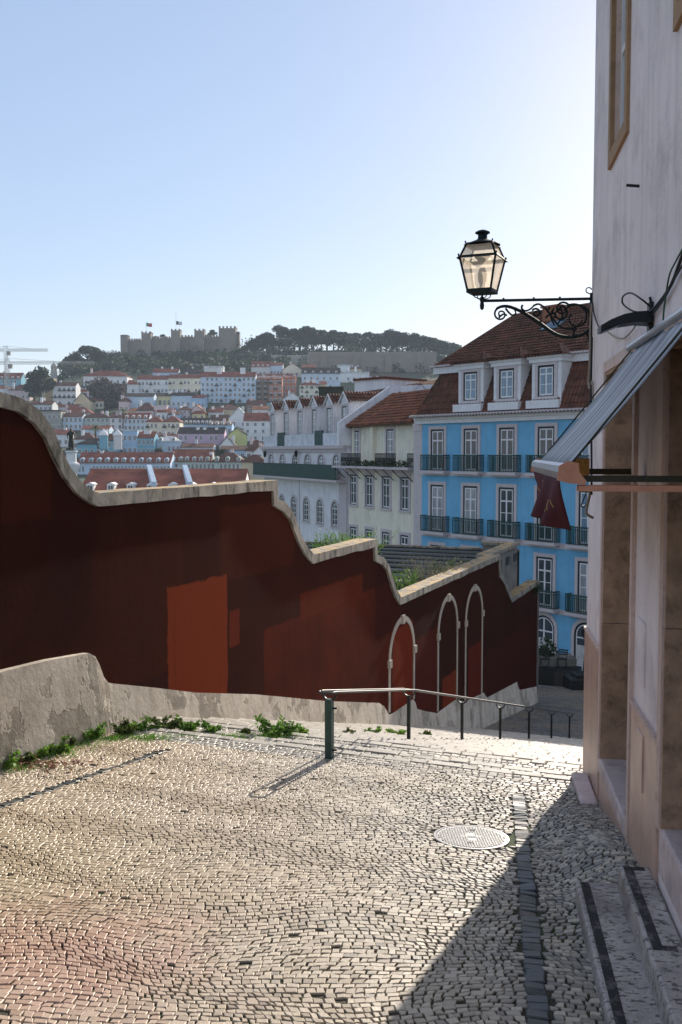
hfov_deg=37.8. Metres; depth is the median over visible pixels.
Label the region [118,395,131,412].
town house
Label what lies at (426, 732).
weed
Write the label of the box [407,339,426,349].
pine tree
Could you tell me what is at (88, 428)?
town house
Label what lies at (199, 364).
town house
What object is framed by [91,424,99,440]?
palm tree
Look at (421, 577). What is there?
wild shrub
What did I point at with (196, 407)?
town house
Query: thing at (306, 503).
window
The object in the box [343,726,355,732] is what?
weed
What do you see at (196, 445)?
town house
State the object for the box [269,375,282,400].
town house
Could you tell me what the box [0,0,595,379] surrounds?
sky
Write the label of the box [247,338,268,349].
pine tree
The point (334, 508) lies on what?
window
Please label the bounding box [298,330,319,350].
pine tree
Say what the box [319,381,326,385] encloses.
town house
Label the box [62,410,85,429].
town house
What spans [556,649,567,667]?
cafe chair
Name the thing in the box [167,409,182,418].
town house
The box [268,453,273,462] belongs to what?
window
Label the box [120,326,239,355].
castle
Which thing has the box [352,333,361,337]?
pine tree
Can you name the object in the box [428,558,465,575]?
wild shrub
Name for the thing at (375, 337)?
pine tree
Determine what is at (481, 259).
street lantern
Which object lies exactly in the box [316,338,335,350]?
pine tree
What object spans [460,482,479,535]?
window
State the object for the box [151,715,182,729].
weed
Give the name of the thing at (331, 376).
town house
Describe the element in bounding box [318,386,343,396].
town house
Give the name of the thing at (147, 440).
town house
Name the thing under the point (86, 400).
town house
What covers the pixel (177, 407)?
town house
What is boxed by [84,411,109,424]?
town house
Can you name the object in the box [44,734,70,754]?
weed
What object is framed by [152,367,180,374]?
town house
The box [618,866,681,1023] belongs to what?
doorstep
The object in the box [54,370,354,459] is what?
garden greenery
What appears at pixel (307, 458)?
window
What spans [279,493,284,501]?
window
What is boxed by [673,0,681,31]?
window
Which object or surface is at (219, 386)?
town house
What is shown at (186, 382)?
town house
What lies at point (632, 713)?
corner house
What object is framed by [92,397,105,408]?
town house
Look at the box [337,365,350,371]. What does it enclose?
town house
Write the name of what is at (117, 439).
turret
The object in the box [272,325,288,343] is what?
pine tree
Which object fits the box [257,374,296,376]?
town house
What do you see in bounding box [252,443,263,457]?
town house
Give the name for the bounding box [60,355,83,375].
pine tree
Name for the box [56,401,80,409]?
town house
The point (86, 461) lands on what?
town house
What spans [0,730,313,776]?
grass
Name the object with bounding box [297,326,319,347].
pine tree
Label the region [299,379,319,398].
town house
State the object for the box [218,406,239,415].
town house
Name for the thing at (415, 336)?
pine tree
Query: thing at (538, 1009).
gutter line
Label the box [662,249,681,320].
cable
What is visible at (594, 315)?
cable
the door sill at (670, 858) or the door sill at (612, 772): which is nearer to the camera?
the door sill at (670, 858)
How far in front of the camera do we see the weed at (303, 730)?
13.08 m
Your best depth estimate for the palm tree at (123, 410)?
418.33 m
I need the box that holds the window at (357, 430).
[354,428,360,457]
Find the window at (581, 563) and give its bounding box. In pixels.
[573,557,587,613]
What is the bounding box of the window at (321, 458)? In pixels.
[317,453,324,464]
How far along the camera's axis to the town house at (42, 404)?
433.41 m
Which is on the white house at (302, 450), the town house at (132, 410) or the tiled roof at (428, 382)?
the tiled roof at (428, 382)
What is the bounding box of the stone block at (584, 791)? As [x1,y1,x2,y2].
[571,772,597,804]
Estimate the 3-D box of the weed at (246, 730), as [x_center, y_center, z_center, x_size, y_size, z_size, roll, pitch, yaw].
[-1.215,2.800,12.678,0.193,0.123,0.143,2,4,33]
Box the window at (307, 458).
[303,453,310,463]
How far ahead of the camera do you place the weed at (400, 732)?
16.33 m
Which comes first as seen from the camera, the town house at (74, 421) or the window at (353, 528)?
the window at (353, 528)
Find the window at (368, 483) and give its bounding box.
[363,472,374,508]
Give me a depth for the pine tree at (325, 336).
687.80 m
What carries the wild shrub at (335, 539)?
on the street wall at (235, 600)
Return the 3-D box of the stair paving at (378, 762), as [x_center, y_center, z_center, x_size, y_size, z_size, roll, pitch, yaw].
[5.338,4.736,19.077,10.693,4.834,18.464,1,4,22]
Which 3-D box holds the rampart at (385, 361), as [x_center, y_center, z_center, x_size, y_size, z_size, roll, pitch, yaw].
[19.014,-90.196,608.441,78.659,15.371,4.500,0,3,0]
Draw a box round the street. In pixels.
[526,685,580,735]
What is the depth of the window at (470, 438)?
56.51 m
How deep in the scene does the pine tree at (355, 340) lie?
695.23 m
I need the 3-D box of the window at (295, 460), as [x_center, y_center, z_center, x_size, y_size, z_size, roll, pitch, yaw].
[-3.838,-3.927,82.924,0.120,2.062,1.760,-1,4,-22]
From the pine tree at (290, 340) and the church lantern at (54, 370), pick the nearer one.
the church lantern at (54, 370)
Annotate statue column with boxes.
[65,429,79,474]
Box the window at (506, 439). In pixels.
[496,424,517,470]
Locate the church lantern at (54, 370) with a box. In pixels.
[51,362,57,381]
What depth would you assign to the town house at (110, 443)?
345.71 m
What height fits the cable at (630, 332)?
0.204 m
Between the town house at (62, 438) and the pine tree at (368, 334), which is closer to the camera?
the town house at (62, 438)
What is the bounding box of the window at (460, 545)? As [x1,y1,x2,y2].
[460,545,479,547]
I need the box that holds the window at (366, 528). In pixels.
[364,526,373,538]
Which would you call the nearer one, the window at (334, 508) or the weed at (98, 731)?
the weed at (98, 731)
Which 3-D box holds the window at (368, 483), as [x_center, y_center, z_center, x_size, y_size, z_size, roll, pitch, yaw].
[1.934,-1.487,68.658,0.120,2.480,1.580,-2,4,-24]
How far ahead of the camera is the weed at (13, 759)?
10.47 m
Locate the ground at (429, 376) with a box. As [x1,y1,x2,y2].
[27,350,439,482]
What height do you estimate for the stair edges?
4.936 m
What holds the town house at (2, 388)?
on the ground at (429, 376)
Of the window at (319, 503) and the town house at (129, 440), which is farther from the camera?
the town house at (129, 440)
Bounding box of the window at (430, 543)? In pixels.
[428,541,445,545]
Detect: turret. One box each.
[99,429,107,449]
[113,429,121,449]
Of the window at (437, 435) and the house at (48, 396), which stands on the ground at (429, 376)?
the house at (48, 396)
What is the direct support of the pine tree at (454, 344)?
on the ground at (429, 376)
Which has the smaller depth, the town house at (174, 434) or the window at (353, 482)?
the window at (353, 482)
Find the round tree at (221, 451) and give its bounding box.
[216,448,226,456]
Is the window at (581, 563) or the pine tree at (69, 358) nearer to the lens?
the window at (581, 563)
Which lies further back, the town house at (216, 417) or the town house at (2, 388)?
the town house at (2, 388)
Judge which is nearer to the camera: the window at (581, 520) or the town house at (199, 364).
the window at (581, 520)
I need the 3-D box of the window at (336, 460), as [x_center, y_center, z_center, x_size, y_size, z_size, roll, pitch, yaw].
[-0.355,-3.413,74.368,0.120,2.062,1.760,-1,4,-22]
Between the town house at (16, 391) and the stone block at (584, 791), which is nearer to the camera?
the stone block at (584, 791)
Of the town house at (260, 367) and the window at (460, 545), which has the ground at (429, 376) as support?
the town house at (260, 367)
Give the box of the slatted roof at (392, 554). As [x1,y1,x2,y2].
[305,541,519,587]
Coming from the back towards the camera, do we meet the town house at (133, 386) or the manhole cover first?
the town house at (133, 386)
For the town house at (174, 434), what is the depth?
389.14 m
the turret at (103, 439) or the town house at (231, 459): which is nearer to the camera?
the town house at (231, 459)
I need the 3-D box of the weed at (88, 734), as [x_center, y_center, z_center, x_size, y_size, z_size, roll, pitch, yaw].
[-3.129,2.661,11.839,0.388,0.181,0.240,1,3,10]
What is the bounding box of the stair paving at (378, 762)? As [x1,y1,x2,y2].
[111,720,582,790]
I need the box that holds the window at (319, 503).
[315,498,323,525]
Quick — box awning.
[531,308,681,530]
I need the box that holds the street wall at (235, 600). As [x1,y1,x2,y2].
[0,392,538,769]
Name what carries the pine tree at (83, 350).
on the ground at (429, 376)
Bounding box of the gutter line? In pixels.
[0,751,549,1023]
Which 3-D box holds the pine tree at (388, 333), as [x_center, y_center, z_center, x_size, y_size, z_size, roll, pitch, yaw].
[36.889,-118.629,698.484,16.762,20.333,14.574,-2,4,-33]
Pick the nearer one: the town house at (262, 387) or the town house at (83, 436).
the town house at (83, 436)
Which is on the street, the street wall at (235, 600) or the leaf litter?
the street wall at (235, 600)
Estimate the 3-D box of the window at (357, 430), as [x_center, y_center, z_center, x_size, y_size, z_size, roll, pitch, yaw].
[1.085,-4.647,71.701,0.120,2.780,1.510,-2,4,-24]
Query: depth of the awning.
6.10 m
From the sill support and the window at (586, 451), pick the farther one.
the window at (586, 451)
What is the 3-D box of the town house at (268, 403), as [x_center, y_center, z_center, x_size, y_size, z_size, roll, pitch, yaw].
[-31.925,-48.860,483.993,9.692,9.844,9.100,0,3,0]
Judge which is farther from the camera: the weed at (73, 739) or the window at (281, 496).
the window at (281, 496)
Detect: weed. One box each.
[0,749,20,768]
[19,751,35,763]
[36,746,48,757]
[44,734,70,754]
[69,734,77,746]
[83,728,94,739]
[90,722,106,738]
[110,717,139,735]
[126,715,153,730]
[146,724,160,729]
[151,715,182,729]
[174,714,203,731]
[201,720,222,731]
[239,727,251,733]
[254,713,306,737]
[293,726,308,734]
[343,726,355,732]
[364,726,381,731]
[385,728,406,734]
[419,730,431,734]
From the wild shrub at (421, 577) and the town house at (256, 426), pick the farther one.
the town house at (256, 426)
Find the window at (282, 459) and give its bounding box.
[279,453,285,462]
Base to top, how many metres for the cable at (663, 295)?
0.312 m
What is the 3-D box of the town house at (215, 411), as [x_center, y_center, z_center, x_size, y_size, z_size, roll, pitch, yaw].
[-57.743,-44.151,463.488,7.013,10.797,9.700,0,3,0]
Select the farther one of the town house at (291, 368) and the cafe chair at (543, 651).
the town house at (291, 368)
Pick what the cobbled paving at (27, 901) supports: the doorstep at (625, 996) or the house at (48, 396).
the doorstep at (625, 996)
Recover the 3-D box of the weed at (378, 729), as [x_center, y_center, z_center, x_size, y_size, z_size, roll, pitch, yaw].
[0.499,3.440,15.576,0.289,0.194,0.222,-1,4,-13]
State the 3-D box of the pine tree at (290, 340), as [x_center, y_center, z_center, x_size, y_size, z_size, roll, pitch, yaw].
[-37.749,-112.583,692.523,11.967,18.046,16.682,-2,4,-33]
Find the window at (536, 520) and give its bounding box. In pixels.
[534,485,556,541]
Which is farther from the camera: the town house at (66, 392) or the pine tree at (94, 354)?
the pine tree at (94, 354)
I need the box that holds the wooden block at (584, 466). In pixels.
[575,458,589,474]
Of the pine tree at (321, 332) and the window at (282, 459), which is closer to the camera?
the window at (282, 459)
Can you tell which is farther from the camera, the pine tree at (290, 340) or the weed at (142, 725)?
the pine tree at (290, 340)
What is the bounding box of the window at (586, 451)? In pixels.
[579,444,589,457]
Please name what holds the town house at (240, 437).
on the ground at (429, 376)
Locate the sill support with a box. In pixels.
[599,774,623,835]
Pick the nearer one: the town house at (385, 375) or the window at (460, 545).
the window at (460, 545)
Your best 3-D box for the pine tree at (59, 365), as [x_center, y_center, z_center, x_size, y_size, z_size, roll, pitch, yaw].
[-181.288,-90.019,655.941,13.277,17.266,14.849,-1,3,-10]
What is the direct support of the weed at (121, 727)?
on the stair paving at (378, 762)
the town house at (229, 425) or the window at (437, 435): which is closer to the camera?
the window at (437, 435)
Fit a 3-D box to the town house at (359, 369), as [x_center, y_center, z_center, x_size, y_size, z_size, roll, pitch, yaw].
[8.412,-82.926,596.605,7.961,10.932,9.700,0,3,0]
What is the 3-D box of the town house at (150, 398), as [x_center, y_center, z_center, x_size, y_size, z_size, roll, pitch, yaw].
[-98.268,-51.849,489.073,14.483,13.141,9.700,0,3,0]
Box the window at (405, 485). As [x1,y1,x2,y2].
[398,474,410,512]
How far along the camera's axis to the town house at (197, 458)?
302.33 m
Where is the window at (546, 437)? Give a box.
[533,422,557,472]
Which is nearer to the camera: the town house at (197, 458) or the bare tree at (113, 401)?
the town house at (197, 458)
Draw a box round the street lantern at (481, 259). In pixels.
[456,230,592,341]
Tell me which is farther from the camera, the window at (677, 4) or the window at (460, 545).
the window at (460, 545)
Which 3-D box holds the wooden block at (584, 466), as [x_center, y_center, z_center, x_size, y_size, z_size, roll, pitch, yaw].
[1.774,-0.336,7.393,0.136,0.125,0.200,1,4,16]
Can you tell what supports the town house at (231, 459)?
on the ground at (429, 376)
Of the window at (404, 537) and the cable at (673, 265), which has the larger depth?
the window at (404, 537)
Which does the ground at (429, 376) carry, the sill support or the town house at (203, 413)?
the town house at (203, 413)
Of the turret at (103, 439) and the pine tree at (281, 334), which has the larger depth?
the pine tree at (281, 334)
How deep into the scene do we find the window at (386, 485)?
66.26 m
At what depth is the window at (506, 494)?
54.46 m
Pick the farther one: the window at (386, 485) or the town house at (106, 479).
the town house at (106, 479)
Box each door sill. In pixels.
[598,758,625,837]
[658,829,681,923]
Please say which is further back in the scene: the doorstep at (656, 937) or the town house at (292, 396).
the town house at (292, 396)
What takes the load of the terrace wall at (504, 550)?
on the ground at (429, 376)
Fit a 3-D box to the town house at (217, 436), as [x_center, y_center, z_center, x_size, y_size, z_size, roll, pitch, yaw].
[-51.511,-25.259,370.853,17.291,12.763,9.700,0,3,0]
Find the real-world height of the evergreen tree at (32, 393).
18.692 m
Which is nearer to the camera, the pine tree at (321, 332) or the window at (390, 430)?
the window at (390, 430)
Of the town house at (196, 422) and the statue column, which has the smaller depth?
the statue column
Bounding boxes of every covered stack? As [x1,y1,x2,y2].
[538,666,581,686]
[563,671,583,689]
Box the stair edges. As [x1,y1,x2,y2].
[118,716,582,780]
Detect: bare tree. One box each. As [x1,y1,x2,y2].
[85,377,126,406]
[106,393,124,407]
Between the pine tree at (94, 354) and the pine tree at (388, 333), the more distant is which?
the pine tree at (388, 333)
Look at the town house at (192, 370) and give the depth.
578.01 m
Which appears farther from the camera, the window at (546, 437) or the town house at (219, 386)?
the town house at (219, 386)
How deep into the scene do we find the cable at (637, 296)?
7.36 m
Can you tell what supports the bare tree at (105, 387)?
on the ground at (429, 376)
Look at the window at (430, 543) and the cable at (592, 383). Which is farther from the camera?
the window at (430, 543)
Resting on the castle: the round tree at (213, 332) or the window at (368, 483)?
the round tree at (213, 332)
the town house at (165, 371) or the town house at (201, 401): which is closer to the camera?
the town house at (201, 401)
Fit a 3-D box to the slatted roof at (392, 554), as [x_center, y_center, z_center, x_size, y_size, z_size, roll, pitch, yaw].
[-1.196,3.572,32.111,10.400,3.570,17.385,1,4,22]
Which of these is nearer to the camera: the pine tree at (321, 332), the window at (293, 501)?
the window at (293, 501)
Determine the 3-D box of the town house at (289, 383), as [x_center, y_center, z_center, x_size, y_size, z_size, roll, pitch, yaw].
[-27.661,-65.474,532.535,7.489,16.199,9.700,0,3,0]
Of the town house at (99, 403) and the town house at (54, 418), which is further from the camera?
the town house at (99, 403)
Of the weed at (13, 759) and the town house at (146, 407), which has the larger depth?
the town house at (146, 407)
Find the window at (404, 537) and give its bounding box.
[399,531,410,544]
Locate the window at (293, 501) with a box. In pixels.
[290,494,297,520]
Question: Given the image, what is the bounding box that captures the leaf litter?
[10,754,117,771]
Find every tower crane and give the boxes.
[0,346,47,393]
[0,358,93,393]
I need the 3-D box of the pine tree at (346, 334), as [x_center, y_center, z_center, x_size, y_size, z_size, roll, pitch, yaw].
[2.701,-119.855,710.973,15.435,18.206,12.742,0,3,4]
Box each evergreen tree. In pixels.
[21,379,43,400]
[25,365,56,400]
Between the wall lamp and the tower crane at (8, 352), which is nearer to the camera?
the wall lamp
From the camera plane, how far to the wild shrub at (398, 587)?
26.14 m
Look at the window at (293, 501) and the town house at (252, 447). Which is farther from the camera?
the town house at (252, 447)
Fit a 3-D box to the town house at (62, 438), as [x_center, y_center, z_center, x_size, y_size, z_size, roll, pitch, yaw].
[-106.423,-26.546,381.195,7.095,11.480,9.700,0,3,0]
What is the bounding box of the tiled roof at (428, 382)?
[401,379,436,385]
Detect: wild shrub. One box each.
[307,529,398,553]
[392,564,420,590]
[394,552,466,585]
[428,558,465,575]
[526,578,542,596]
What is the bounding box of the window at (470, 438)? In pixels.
[461,425,480,471]
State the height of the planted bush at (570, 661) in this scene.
2.072 m
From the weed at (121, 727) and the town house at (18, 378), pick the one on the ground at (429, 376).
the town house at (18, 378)
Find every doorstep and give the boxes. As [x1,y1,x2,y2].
[575,882,660,1023]
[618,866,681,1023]
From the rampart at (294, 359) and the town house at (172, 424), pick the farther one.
the rampart at (294, 359)
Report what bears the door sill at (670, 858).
attached to the corner house at (632, 713)
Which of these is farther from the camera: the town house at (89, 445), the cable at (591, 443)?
the town house at (89, 445)
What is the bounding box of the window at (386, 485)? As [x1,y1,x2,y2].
[380,473,391,510]
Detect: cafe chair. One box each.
[538,649,550,667]
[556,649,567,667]
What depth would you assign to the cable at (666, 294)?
6.35 m
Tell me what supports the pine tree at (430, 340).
on the ground at (429, 376)
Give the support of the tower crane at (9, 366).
on the ground at (429, 376)
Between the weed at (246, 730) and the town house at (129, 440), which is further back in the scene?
the town house at (129, 440)
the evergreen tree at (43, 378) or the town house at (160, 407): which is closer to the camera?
the town house at (160, 407)
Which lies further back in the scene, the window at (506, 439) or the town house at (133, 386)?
the town house at (133, 386)
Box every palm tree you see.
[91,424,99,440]
[119,407,126,428]
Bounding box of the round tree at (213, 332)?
[209,329,217,335]
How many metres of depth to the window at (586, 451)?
49.99 m
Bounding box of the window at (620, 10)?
[607,0,631,169]
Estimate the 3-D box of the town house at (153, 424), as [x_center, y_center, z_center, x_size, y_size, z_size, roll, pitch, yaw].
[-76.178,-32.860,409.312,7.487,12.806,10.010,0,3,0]
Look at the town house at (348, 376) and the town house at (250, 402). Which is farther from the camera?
the town house at (348, 376)
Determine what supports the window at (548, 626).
in the blue house at (504, 402)
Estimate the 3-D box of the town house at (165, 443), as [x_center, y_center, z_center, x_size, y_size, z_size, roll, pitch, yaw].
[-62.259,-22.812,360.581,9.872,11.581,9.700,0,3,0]
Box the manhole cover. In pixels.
[434,825,509,850]
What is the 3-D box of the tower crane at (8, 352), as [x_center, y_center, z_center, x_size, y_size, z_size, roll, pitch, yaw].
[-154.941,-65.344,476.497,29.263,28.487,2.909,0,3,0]
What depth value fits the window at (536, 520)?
52.66 m
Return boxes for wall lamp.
[597,297,653,334]
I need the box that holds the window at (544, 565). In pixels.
[533,552,555,607]
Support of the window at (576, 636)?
in the blue house at (504, 402)
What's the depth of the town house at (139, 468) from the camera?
294.06 m
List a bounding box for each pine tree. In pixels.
[57,362,68,369]
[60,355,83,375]
[69,345,102,369]
[87,349,106,362]
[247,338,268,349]
[255,332,274,347]
[262,338,277,345]
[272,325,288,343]
[276,331,287,337]
[276,337,294,347]
[284,328,297,350]
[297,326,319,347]
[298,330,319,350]
[306,335,320,350]
[316,334,336,350]
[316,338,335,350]
[317,330,326,347]
[324,330,343,349]
[333,335,349,347]
[343,332,354,339]
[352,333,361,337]
[353,338,371,346]
[360,331,378,338]
[368,335,384,344]
[381,329,400,348]
[389,332,411,350]
[407,332,420,342]
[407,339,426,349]
[417,335,436,345]
[432,340,450,353]
[446,347,460,354]
[450,342,461,347]
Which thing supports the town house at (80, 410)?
on the ground at (429, 376)
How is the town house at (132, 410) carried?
on the ground at (429, 376)
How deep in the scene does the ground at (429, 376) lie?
583.55 m
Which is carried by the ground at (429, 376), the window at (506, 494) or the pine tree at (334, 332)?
the pine tree at (334, 332)
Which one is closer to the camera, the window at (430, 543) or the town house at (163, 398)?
the window at (430, 543)
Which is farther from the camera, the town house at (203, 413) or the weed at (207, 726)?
the town house at (203, 413)
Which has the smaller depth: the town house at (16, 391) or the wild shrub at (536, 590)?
the wild shrub at (536, 590)
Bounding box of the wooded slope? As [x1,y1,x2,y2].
[50,335,459,381]
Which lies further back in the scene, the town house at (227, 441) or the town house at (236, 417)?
the town house at (236, 417)
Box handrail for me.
[318,688,574,758]
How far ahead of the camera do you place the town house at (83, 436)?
367.08 m
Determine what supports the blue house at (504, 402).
on the street
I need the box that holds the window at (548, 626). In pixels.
[539,612,557,652]
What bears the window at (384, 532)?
in the cream house at (376, 432)
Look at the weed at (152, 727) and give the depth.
12.48 m
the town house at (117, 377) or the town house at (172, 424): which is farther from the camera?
the town house at (117, 377)
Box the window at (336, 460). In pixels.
[332,453,340,479]
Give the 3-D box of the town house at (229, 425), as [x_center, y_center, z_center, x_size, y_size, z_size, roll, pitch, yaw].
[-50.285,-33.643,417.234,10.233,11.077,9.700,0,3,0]
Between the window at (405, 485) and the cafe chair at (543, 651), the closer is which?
the cafe chair at (543, 651)
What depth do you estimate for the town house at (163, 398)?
494.77 m
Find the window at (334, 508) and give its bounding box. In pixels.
[330,499,338,528]
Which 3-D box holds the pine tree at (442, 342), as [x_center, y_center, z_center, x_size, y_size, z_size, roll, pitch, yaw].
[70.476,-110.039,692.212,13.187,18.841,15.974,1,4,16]
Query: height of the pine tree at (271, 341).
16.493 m
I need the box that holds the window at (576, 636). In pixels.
[571,619,586,666]
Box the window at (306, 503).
[302,496,309,523]
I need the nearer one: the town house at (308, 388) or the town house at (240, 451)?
the town house at (240, 451)
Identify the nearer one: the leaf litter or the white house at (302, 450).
the leaf litter
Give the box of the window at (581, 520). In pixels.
[575,486,588,544]
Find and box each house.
[0,371,25,387]
[0,385,10,392]
[9,383,32,400]
[30,397,58,409]
[40,410,66,428]
[45,378,56,399]
[53,380,80,403]
[54,428,75,446]
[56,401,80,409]
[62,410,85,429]
[65,404,94,414]
[73,430,97,450]
[74,391,94,410]
[76,438,99,456]
[77,450,174,473]
[81,425,114,437]
[83,368,131,393]
[83,465,250,490]
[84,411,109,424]
[89,467,189,469]
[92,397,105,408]
[97,429,122,451]
[109,410,124,429]
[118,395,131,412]
[122,380,139,394]
[122,430,139,451]
[124,393,157,408]
[124,413,151,430]
[127,408,137,412]
[135,400,154,416]
[137,373,168,392]
[137,430,158,451]
[145,417,162,432]
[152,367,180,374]
[154,405,168,416]
[156,391,171,405]
[156,408,177,419]
[157,433,184,451]
[158,431,177,438]
[162,413,183,432]
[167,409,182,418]
[168,372,200,391]
[169,406,182,410]
[171,389,197,408]
[172,449,214,468]
[177,403,191,417]
[177,427,226,448]
[178,367,200,373]
[180,418,210,426]
[180,439,216,452]
[188,362,210,370]
[190,402,202,417]
[192,395,207,408]
[192,407,208,417]
[200,368,256,402]
[204,366,224,371]
[207,418,234,433]
[208,406,224,417]
[211,414,229,421]
[211,449,243,468]
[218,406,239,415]
[219,435,237,446]
[219,446,246,457]
[227,428,247,445]
[228,406,244,427]
[240,454,263,479]
[243,411,269,440]
[245,437,263,456]
[246,398,266,412]
[251,361,270,373]
[252,383,424,542]
[252,404,268,412]
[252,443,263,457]
[256,374,268,400]
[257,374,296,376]
[267,401,283,405]
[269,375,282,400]
[270,361,283,373]
[282,362,301,376]
[282,374,296,396]
[282,391,299,400]
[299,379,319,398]
[301,365,315,367]
[301,368,339,385]
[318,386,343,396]
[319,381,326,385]
[332,384,432,544]
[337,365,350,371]
[340,366,368,381]
[350,364,361,371]
[369,375,400,377]
[409,302,589,670]
[583,0,681,941]
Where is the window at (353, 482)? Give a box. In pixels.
[348,472,358,506]
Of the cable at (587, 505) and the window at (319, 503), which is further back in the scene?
the window at (319, 503)
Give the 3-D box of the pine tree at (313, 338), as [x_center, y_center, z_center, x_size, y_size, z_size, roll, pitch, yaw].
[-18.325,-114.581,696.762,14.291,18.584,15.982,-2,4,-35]
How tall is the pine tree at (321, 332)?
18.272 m
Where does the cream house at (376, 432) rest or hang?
on the street
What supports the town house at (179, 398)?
on the ground at (429, 376)
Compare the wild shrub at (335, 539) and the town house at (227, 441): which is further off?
the town house at (227, 441)
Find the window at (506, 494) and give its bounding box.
[496,484,516,537]
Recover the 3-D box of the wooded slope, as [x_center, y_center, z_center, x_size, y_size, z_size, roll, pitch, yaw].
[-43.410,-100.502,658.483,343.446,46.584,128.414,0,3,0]
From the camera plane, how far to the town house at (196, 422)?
420.39 m
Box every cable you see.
[585,491,593,518]
[587,304,593,401]
[590,337,592,494]
[592,302,599,327]
[607,326,635,338]
[621,292,649,311]
[649,252,681,312]
[650,265,681,316]
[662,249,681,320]
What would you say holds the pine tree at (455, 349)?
on the ground at (429, 376)
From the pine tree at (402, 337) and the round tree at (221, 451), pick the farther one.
the pine tree at (402, 337)
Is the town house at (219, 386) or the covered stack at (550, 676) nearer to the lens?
the covered stack at (550, 676)
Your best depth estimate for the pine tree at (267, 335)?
692.52 m
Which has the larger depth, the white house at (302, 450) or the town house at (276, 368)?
the town house at (276, 368)
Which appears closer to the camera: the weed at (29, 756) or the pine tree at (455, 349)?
the weed at (29, 756)
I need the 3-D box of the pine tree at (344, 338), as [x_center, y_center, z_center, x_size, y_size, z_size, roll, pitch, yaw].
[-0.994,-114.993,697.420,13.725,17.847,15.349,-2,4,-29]
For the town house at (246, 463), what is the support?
on the ground at (429, 376)
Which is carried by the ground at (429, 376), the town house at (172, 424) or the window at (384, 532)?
the town house at (172, 424)
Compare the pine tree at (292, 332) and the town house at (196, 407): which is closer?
the town house at (196, 407)
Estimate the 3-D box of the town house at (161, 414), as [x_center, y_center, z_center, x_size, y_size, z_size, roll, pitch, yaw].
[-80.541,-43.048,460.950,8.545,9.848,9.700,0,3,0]
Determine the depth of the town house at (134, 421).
425.52 m
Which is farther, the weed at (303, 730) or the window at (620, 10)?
the weed at (303, 730)
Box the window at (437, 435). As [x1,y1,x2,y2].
[427,426,446,470]
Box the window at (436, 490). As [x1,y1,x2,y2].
[428,481,445,531]
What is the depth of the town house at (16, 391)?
515.28 m
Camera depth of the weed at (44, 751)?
10.96 m
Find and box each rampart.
[271,355,307,364]
[308,352,436,371]
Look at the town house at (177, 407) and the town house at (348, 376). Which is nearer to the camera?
the town house at (177, 407)
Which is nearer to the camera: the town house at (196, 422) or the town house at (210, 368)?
the town house at (196, 422)
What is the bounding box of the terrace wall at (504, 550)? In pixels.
[473,541,519,590]
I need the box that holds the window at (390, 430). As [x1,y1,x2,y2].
[385,426,394,464]
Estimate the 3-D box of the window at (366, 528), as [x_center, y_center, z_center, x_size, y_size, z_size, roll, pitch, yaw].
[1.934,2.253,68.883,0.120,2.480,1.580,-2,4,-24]
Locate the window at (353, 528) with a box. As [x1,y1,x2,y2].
[349,524,357,539]
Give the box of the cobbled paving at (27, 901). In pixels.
[0,733,639,1023]
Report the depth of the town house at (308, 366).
574.80 m
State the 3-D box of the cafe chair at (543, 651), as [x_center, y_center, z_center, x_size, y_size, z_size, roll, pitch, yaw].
[9.283,6.708,45.397,0.432,0.844,0.452,-1,4,-11]
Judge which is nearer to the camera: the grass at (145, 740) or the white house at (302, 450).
the grass at (145, 740)
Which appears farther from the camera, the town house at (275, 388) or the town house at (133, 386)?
the town house at (133, 386)
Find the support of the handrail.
on the stair paving at (378, 762)
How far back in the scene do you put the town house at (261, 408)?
464.43 m
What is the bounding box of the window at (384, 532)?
[381,529,391,543]
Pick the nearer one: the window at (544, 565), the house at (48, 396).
the window at (544, 565)
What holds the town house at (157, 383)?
on the ground at (429, 376)
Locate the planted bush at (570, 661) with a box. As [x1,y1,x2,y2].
[538,636,576,666]
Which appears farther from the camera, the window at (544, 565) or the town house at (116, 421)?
the town house at (116, 421)
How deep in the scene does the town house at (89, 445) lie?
345.69 m
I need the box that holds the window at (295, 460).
[291,453,298,463]
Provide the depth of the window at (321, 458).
77.28 m
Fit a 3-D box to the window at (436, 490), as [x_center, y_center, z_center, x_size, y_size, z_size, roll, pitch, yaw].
[5.684,-0.264,58.944,0.120,3.080,1.610,-3,4,-37]
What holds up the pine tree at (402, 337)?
on the ground at (429, 376)
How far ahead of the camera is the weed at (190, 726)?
12.61 m

